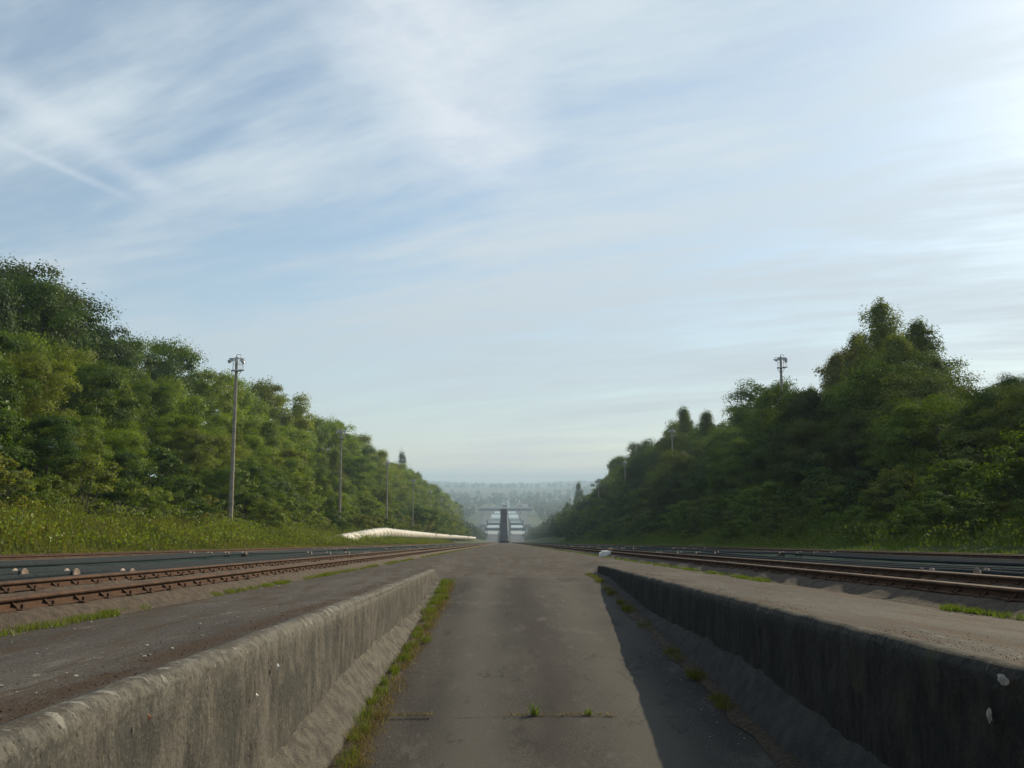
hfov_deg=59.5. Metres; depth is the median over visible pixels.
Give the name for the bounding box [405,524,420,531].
shrub
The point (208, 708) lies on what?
retaining wall
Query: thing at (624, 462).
light mast
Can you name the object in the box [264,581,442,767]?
kerb
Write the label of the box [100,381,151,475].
birch tree
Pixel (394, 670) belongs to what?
grass
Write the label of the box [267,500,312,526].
shrub
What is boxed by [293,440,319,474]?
broadleaf tree
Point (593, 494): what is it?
broadleaf tree
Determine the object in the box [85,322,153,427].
oak tree
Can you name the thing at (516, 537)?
dock floor
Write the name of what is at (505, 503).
canal
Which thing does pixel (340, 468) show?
light mast
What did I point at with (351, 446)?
broadleaf tree
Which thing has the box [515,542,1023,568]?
haulage cable
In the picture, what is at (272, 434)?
broadleaf tree
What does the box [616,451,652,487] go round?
broadleaf tree
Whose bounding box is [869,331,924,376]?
birch tree
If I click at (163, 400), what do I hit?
broadleaf tree
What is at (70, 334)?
oak tree
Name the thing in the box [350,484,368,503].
broadleaf tree
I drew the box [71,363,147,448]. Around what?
broadleaf tree
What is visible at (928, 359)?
broadleaf tree
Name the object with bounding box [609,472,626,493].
broadleaf tree
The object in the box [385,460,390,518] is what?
light mast
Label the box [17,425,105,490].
broadleaf tree
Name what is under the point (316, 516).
shrub
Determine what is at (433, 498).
broadleaf tree
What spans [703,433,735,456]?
broadleaf tree
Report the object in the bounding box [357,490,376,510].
broadleaf tree
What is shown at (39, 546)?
verge grass
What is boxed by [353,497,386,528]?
shrub
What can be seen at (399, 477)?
broadleaf tree
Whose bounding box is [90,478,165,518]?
shrub
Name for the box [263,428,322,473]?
broadleaf tree
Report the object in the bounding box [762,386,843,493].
broadleaf tree
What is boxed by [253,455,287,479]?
broadleaf tree
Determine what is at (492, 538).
dock floor
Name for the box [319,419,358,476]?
broadleaf tree
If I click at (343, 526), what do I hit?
shrub
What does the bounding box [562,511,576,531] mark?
broadleaf tree
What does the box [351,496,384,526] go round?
shrub
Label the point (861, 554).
haulage cable
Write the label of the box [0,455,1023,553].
ground
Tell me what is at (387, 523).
shrub
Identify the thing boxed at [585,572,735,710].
grass
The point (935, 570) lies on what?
haulage cable
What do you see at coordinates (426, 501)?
broadleaf tree
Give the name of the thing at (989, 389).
broadleaf tree
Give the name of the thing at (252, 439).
broadleaf tree
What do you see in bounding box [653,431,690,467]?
broadleaf tree
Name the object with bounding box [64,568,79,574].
cable roller
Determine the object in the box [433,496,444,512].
broadleaf tree
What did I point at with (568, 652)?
gravel
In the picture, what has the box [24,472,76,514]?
shrub
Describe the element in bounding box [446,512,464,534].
shrub
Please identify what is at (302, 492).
broadleaf tree
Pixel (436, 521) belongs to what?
broadleaf tree
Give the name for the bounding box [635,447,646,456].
broadleaf tree
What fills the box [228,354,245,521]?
light mast
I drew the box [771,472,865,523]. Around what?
shrub
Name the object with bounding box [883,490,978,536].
shrub
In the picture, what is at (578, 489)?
poplar tree
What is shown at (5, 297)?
oak tree
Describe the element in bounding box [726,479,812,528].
shrub
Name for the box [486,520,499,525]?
lock gate
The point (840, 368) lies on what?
broadleaf tree
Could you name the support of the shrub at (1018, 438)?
on the ground at (486, 490)
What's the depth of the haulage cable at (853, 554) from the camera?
26.16 m
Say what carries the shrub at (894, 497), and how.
on the ground at (486, 490)
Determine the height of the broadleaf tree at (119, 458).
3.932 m
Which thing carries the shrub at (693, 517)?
on the ground at (486, 490)
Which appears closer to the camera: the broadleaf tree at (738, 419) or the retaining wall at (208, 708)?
the retaining wall at (208, 708)
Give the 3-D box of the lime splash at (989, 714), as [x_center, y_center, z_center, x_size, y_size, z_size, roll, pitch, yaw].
[1.922,1.341,3.620,0.013,0.065,0.044,0,-6,0]
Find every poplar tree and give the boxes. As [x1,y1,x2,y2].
[397,449,406,469]
[573,479,583,504]
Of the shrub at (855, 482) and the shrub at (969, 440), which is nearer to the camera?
the shrub at (969, 440)
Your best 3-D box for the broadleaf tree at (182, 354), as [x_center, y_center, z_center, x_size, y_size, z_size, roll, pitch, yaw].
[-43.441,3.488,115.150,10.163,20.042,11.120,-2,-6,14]
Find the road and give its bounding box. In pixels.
[354,577,777,767]
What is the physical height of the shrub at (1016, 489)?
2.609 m
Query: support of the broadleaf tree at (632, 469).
on the ground at (486, 490)
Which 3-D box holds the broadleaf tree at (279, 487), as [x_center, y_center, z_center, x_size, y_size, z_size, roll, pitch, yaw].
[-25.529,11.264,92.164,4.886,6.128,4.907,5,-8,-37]
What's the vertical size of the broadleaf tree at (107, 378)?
9.679 m
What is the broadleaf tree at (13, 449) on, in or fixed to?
on the ground at (486, 490)
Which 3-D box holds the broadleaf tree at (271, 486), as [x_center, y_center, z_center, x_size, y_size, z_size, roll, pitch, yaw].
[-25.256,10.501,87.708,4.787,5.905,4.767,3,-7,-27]
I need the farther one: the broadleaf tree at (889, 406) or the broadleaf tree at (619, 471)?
the broadleaf tree at (619, 471)
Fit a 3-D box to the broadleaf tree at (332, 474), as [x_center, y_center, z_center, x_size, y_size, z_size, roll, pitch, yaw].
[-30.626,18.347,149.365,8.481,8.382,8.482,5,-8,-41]
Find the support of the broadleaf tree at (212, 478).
on the ground at (486, 490)
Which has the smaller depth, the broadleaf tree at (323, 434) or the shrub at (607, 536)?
the shrub at (607, 536)
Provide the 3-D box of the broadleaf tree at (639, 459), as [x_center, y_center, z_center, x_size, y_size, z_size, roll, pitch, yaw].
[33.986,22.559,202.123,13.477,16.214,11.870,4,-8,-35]
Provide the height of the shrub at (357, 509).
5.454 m
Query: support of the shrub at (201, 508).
on the ground at (486, 490)
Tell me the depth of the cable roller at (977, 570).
11.34 m
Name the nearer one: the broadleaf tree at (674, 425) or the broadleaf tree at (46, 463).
the broadleaf tree at (46, 463)
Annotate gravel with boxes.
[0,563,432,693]
[366,594,744,767]
[595,564,1006,655]
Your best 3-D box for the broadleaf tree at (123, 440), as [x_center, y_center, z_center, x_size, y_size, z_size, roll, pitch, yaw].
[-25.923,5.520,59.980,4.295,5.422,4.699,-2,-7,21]
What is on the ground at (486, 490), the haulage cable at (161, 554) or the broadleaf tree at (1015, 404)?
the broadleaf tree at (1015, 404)
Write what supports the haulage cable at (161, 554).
on the track bed at (153, 599)
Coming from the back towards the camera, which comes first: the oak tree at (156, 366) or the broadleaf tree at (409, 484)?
the broadleaf tree at (409, 484)
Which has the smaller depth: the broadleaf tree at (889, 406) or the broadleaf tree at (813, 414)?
the broadleaf tree at (889, 406)
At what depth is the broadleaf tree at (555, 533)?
394.12 m
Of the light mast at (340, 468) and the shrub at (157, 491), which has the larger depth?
the light mast at (340, 468)
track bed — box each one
[0,542,496,633]
[515,542,1023,620]
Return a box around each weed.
[526,699,540,715]
[583,706,592,715]
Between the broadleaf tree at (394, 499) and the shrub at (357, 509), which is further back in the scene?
the broadleaf tree at (394, 499)
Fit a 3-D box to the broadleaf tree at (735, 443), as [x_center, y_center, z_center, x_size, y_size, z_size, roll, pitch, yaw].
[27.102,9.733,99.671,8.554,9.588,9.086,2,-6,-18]
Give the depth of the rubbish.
29.71 m
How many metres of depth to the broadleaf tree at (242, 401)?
131.26 m
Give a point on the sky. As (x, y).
(493, 241)
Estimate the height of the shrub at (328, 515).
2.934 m
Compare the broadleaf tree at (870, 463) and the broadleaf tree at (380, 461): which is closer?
the broadleaf tree at (870, 463)
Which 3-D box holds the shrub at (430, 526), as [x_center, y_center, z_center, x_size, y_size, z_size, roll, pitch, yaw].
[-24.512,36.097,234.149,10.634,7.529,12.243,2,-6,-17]
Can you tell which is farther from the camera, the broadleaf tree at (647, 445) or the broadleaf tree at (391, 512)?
the broadleaf tree at (647, 445)
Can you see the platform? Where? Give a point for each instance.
(22, 663)
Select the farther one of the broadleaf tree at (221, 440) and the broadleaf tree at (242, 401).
the broadleaf tree at (242, 401)
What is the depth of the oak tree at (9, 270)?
79.76 m
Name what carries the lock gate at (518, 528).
on the quay at (524, 518)
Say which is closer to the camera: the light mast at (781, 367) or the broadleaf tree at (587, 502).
the light mast at (781, 367)
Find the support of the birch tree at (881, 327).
on the ground at (486, 490)
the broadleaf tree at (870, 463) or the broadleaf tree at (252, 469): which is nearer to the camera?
the broadleaf tree at (870, 463)
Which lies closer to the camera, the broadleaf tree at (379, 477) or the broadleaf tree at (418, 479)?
the broadleaf tree at (379, 477)
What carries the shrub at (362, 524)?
on the ground at (486, 490)
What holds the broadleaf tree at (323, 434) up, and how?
on the ground at (486, 490)
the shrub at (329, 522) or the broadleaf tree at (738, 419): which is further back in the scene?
the broadleaf tree at (738, 419)
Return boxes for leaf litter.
[587,573,805,767]
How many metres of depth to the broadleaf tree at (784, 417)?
82.09 m
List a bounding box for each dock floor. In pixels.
[484,532,499,541]
[510,532,525,541]
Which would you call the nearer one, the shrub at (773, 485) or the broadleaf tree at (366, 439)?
the shrub at (773, 485)
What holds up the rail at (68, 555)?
on the track bed at (153, 599)
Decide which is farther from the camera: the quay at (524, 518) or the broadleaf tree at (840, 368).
the quay at (524, 518)
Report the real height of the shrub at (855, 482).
3.489 m
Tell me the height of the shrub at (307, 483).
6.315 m
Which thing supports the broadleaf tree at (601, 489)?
on the ground at (486, 490)
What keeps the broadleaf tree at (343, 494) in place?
on the ground at (486, 490)
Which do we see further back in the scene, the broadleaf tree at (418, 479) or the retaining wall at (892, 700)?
the broadleaf tree at (418, 479)
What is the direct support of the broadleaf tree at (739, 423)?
on the ground at (486, 490)
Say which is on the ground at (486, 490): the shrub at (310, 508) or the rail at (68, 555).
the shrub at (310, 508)
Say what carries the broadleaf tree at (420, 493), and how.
on the ground at (486, 490)
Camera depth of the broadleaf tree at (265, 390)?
157.16 m
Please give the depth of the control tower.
430.23 m
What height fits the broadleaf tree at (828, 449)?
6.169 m
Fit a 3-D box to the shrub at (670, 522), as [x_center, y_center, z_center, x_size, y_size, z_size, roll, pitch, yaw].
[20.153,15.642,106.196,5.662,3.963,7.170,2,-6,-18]
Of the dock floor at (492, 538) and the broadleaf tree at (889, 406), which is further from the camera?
the dock floor at (492, 538)
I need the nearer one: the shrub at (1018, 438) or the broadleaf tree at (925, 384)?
the shrub at (1018, 438)
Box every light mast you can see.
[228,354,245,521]
[336,428,346,518]
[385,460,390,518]
[410,478,415,524]
[597,478,600,497]
[623,460,627,483]
[668,429,675,474]
[774,354,787,395]
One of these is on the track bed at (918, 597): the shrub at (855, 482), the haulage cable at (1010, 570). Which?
the haulage cable at (1010, 570)
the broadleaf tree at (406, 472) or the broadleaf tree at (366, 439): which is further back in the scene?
the broadleaf tree at (406, 472)
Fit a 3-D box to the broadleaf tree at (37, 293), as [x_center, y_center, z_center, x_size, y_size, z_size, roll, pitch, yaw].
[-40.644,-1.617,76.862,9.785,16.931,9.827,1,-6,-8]
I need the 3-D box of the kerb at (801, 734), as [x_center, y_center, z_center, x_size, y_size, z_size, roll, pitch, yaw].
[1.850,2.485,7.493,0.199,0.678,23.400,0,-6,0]
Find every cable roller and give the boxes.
[12,568,28,573]
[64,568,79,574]
[973,567,989,573]
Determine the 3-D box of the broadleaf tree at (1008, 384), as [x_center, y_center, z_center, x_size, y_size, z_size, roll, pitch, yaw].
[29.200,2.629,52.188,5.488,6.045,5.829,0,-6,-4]
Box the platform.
[0,543,1023,724]
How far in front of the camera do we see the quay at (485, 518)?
1520.69 m
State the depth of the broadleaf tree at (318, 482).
142.05 m
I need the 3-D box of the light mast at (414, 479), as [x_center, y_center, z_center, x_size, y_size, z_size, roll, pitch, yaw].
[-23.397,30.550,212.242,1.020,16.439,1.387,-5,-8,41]
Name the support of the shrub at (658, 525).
on the ground at (486, 490)
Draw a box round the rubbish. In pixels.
[599,548,611,556]
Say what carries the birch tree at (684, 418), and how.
on the ground at (486, 490)
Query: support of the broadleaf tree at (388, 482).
on the ground at (486, 490)
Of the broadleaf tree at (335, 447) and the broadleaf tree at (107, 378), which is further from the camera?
the broadleaf tree at (335, 447)
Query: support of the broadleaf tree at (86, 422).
on the ground at (486, 490)
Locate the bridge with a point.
(489, 509)
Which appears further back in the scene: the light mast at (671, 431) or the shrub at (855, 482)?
the light mast at (671, 431)
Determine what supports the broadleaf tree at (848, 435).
on the ground at (486, 490)
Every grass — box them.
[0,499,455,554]
[0,546,481,636]
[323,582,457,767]
[325,578,455,767]
[374,710,619,716]
[533,546,1023,620]
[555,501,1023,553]
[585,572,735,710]
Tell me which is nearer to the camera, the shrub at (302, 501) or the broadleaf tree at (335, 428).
the shrub at (302, 501)
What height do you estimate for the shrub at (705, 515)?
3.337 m
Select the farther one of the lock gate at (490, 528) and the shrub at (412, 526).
the lock gate at (490, 528)
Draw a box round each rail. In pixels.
[0,542,485,555]
[0,542,487,559]
[0,543,488,592]
[0,543,493,612]
[511,542,1023,586]
[518,543,1023,601]
[523,542,1023,558]
[526,542,1023,554]
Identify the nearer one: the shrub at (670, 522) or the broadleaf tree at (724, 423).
the shrub at (670, 522)
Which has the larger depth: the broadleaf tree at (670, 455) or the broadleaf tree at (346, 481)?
the broadleaf tree at (346, 481)
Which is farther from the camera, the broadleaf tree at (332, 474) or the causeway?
the causeway
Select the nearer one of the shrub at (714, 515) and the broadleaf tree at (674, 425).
the shrub at (714, 515)
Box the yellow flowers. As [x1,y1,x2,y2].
[0,498,222,537]
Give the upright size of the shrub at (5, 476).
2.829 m
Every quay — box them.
[477,514,490,531]
[519,514,532,532]
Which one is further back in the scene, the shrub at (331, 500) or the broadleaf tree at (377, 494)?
the broadleaf tree at (377, 494)
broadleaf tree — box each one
[0,265,99,400]
[0,324,79,445]
[0,326,42,432]
[0,349,82,464]
[0,350,13,377]
[0,408,40,472]
[2,340,107,461]
[2,411,84,491]
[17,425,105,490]
[48,412,115,499]
[56,357,142,458]
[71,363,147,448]
[90,425,152,502]
[94,449,150,505]
[97,330,156,440]
[128,376,183,469]
[132,373,209,478]
[136,331,208,425]
[137,411,228,485]
[154,394,226,465]
[164,424,217,499]
[185,364,248,453]
[195,433,251,493]
[197,468,250,518]
[198,412,250,481]
[204,394,284,427]
[205,376,262,445]
[212,400,263,429]
[212,433,278,487]
[214,460,283,518]
[215,417,284,463]
[237,375,300,444]
[238,463,277,512]
[241,417,300,473]
[243,428,285,471]
[244,467,289,513]
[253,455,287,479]
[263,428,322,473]
[268,391,316,455]
[276,447,315,500]
[276,457,314,502]
[286,418,320,465]
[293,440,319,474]
[294,488,318,521]
[299,466,338,513]
[305,415,339,464]
[310,479,332,511]
[314,469,354,508]
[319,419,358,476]
[321,414,361,475]
[322,433,352,464]
[324,492,353,522]
[325,455,379,498]
[329,431,365,457]
[329,493,362,517]
[331,482,357,500]
[335,454,376,495]
[336,478,354,496]
[347,455,379,497]
[349,431,376,467]
[349,445,379,473]
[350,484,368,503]
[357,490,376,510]
[361,468,385,499]
[365,501,385,520]
[369,487,398,506]
[370,445,392,486]
[371,466,397,492]
[374,447,397,481]
[377,495,399,509]
[378,469,392,498]
[381,505,395,519]
[384,469,408,482]
[386,461,420,483]
[388,464,400,480]
[390,480,414,508]
[393,484,416,509]
[399,481,421,504]
[400,469,417,483]
[401,488,426,506]
[403,466,422,488]
[410,506,429,527]
[415,486,432,507]
[420,487,433,507]
[422,479,430,488]
[426,491,440,508]
[429,508,450,532]
[432,498,440,509]
[433,484,447,504]
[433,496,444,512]
[435,496,445,511]
[436,509,446,533]
[441,492,457,510]
[549,520,560,536]
[554,519,564,536]
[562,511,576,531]
[579,500,591,510]
[590,485,607,503]
[594,482,610,498]
[597,455,623,490]
[608,477,621,494]
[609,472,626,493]
[612,459,630,487]
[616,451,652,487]
[618,437,654,462]
[626,454,647,481]
[633,450,656,482]
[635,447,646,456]
[639,444,676,480]
[642,439,659,454]
[650,447,697,512]
[650,490,683,519]
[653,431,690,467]
[658,418,701,443]
[661,434,710,466]
[674,426,699,453]
[686,418,730,447]
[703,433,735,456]
[704,425,741,447]
[712,432,761,483]
[719,401,752,429]
[721,376,801,432]
[721,403,752,430]
[724,417,759,455]
[726,408,763,430]
[730,434,805,514]
[732,426,754,461]
[742,382,819,487]
[742,410,808,462]
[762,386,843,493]
[775,394,846,473]
[792,441,860,502]
[802,409,893,504]
[812,346,874,388]
[818,358,958,481]
[818,359,928,479]
[820,380,844,403]
[832,325,947,390]
[852,420,947,493]
[861,396,958,498]
[865,392,979,493]
[866,349,976,404]
[866,368,986,460]
[889,360,975,445]
[927,385,1023,491]
[934,360,976,389]
[938,407,992,470]
[958,379,1023,459]
[961,381,1023,481]
[969,384,1003,401]
[982,377,1023,393]
[991,371,1023,433]
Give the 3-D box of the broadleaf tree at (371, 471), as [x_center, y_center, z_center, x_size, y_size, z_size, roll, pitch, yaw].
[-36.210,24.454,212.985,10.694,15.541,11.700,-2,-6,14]
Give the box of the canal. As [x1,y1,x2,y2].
[494,500,515,513]
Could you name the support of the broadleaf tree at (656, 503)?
on the ground at (486, 490)
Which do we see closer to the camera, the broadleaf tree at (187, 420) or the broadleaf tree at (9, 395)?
the broadleaf tree at (9, 395)
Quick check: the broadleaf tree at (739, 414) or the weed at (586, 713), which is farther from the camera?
the broadleaf tree at (739, 414)
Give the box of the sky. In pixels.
[0,0,1023,482]
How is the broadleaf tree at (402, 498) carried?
on the ground at (486, 490)
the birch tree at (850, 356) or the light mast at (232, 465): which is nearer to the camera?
the light mast at (232, 465)
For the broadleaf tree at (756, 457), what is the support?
on the ground at (486, 490)
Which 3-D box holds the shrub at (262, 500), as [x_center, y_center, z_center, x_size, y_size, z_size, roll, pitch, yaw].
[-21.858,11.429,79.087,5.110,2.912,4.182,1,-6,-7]
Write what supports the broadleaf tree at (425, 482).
on the ground at (486, 490)
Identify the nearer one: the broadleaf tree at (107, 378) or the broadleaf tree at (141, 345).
the broadleaf tree at (107, 378)
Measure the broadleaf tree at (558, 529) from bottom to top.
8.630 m
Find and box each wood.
[303,498,488,521]
[429,480,594,504]
[443,509,487,540]
[520,498,573,519]
[522,499,585,540]
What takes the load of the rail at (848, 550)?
on the track bed at (918, 597)
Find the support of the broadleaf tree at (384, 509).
on the ground at (486, 490)
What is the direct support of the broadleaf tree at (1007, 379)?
on the ground at (486, 490)
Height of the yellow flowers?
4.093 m
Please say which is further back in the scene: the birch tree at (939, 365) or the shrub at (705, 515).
the shrub at (705, 515)
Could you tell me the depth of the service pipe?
145.38 m
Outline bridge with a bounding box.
[477,507,532,514]
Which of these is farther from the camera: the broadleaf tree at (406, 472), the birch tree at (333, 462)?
the broadleaf tree at (406, 472)
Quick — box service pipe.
[326,528,475,541]
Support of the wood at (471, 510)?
on the ground at (486, 490)
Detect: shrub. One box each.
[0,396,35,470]
[0,453,43,510]
[0,473,59,513]
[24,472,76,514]
[30,454,154,516]
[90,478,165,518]
[105,443,201,507]
[127,487,181,522]
[148,474,225,520]
[183,495,228,524]
[184,464,263,516]
[233,498,291,527]
[245,499,292,531]
[249,472,329,518]
[249,493,303,526]
[251,480,308,517]
[262,479,312,519]
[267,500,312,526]
[286,502,328,527]
[302,513,335,530]
[314,490,356,520]
[317,518,338,530]
[318,497,364,523]
[318,509,352,530]
[333,518,352,531]
[347,514,380,529]
[349,513,376,529]
[350,521,365,530]
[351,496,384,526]
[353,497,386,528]
[369,516,383,528]
[371,506,404,527]
[377,516,398,528]
[388,508,407,525]
[404,505,447,534]
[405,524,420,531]
[407,512,441,533]
[413,524,425,531]
[418,508,442,533]
[431,508,456,533]
[441,511,456,535]
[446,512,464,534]
[455,520,471,535]
[603,530,618,540]
[649,503,677,528]
[657,499,704,527]
[674,499,714,531]
[680,521,704,538]
[686,495,729,530]
[697,499,741,524]
[700,487,774,529]
[720,484,780,520]
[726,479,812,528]
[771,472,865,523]
[773,466,865,522]
[836,465,921,519]
[836,519,880,541]
[854,472,929,518]
[858,464,925,519]
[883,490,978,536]
[884,514,922,538]
[894,458,1021,514]
[908,432,1022,495]
[934,496,1008,535]
[953,458,1023,514]
[956,418,1023,502]
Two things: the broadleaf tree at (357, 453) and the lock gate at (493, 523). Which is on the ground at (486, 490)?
the broadleaf tree at (357, 453)
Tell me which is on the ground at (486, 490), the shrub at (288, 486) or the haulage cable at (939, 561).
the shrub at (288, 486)
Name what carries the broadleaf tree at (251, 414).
on the ground at (486, 490)
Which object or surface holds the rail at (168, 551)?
on the track bed at (153, 599)
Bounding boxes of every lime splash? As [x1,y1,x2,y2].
[986,707,991,723]
[997,674,1008,685]
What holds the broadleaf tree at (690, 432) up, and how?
on the ground at (486, 490)
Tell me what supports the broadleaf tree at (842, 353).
on the ground at (486, 490)
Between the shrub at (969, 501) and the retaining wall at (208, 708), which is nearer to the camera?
the retaining wall at (208, 708)
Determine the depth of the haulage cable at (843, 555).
25.51 m
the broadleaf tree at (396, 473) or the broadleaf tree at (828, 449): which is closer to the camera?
the broadleaf tree at (828, 449)
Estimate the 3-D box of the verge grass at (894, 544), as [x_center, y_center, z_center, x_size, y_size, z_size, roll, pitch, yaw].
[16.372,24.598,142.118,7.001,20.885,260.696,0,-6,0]
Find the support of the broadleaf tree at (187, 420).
on the ground at (486, 490)
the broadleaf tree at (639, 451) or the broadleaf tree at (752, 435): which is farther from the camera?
the broadleaf tree at (639, 451)
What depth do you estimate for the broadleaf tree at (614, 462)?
311.80 m
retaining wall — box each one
[0,569,435,767]
[597,565,1023,767]
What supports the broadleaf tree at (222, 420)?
on the ground at (486, 490)
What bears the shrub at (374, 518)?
on the ground at (486, 490)
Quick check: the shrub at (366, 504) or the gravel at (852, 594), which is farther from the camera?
the shrub at (366, 504)
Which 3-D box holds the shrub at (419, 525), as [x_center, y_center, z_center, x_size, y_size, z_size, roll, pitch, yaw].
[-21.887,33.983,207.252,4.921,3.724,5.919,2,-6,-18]
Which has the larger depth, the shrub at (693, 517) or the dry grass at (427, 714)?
the shrub at (693, 517)
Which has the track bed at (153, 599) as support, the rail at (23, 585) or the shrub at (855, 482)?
the rail at (23, 585)
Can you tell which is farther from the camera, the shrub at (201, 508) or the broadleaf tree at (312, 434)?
the broadleaf tree at (312, 434)
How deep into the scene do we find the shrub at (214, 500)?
60.81 m
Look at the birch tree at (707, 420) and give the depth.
163.59 m
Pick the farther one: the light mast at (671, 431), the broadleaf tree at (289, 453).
the light mast at (671, 431)
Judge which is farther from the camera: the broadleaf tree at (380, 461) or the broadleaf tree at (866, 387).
the broadleaf tree at (380, 461)
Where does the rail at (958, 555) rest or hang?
on the track bed at (918, 597)
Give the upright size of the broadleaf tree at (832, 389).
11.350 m
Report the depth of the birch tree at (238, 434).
96.32 m
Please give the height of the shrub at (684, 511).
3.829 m
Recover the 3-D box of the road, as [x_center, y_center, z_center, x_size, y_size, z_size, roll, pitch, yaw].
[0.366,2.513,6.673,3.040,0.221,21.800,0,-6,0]
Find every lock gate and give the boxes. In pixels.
[484,525,499,530]
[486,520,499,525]
[509,520,523,525]
[510,525,525,530]
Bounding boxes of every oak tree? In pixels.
[0,251,101,409]
[0,273,43,389]
[4,274,125,447]
[13,305,104,406]
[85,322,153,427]
[130,350,194,446]
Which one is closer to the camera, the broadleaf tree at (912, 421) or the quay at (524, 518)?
the broadleaf tree at (912, 421)
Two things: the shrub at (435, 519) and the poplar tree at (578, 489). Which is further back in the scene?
the poplar tree at (578, 489)
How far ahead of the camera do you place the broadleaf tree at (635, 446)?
249.71 m
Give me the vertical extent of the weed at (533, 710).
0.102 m
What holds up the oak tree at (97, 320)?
on the ground at (486, 490)
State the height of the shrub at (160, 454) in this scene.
4.938 m
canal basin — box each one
[486,514,499,531]
[508,514,524,531]
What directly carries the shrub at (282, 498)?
on the ground at (486, 490)
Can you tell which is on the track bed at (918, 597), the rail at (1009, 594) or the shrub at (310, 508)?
the rail at (1009, 594)
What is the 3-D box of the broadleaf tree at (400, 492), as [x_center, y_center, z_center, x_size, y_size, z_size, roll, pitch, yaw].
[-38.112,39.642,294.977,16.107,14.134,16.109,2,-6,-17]
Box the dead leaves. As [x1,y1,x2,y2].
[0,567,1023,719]
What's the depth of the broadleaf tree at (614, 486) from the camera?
257.67 m
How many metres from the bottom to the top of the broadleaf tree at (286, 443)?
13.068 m
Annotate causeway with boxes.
[507,514,510,540]
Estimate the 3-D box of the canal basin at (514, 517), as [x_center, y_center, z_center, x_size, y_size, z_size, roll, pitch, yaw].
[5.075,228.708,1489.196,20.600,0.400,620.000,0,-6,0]
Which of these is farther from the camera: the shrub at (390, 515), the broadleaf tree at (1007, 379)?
the shrub at (390, 515)
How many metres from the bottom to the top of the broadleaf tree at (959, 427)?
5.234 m
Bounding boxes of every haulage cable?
[0,542,488,561]
[0,542,489,562]
[0,542,490,563]
[0,542,492,567]
[0,542,495,571]
[0,542,496,580]
[0,543,480,575]
[0,543,484,581]
[513,542,1023,576]
[514,542,1023,571]
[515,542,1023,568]
[517,542,1023,566]
[520,542,1023,562]
[521,542,1023,561]
[522,542,1023,560]
[572,546,1016,576]
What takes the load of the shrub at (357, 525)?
on the ground at (486, 490)
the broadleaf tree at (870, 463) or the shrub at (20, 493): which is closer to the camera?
the shrub at (20, 493)
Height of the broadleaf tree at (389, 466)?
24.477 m
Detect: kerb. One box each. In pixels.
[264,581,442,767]
[595,572,890,767]
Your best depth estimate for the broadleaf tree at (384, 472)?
242.95 m
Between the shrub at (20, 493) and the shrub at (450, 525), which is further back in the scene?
the shrub at (450, 525)
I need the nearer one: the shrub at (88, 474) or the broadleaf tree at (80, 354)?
the shrub at (88, 474)
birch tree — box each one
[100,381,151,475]
[215,424,255,494]
[292,414,309,497]
[310,445,329,484]
[326,447,349,491]
[662,405,694,451]
[687,409,717,457]
[818,350,843,400]
[831,328,867,392]
[833,356,872,396]
[851,296,911,371]
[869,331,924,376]
[886,315,966,405]
[925,358,962,401]
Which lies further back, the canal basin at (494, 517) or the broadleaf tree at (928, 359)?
the canal basin at (494, 517)
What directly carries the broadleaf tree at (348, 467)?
on the ground at (486, 490)
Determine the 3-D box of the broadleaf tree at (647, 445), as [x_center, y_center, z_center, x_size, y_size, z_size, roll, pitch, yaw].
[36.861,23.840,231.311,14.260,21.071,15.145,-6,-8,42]
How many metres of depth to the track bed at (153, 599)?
8.15 m
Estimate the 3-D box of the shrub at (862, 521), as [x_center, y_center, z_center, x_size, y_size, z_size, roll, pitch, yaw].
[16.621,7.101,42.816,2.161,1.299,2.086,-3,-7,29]
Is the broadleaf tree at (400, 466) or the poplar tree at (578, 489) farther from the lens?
the poplar tree at (578, 489)
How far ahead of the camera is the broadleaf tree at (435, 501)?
399.62 m
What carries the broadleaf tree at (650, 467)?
on the ground at (486, 490)
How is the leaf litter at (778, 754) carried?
on the road
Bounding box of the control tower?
[497,509,509,542]
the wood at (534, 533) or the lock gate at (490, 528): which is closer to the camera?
the wood at (534, 533)
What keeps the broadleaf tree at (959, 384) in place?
on the ground at (486, 490)

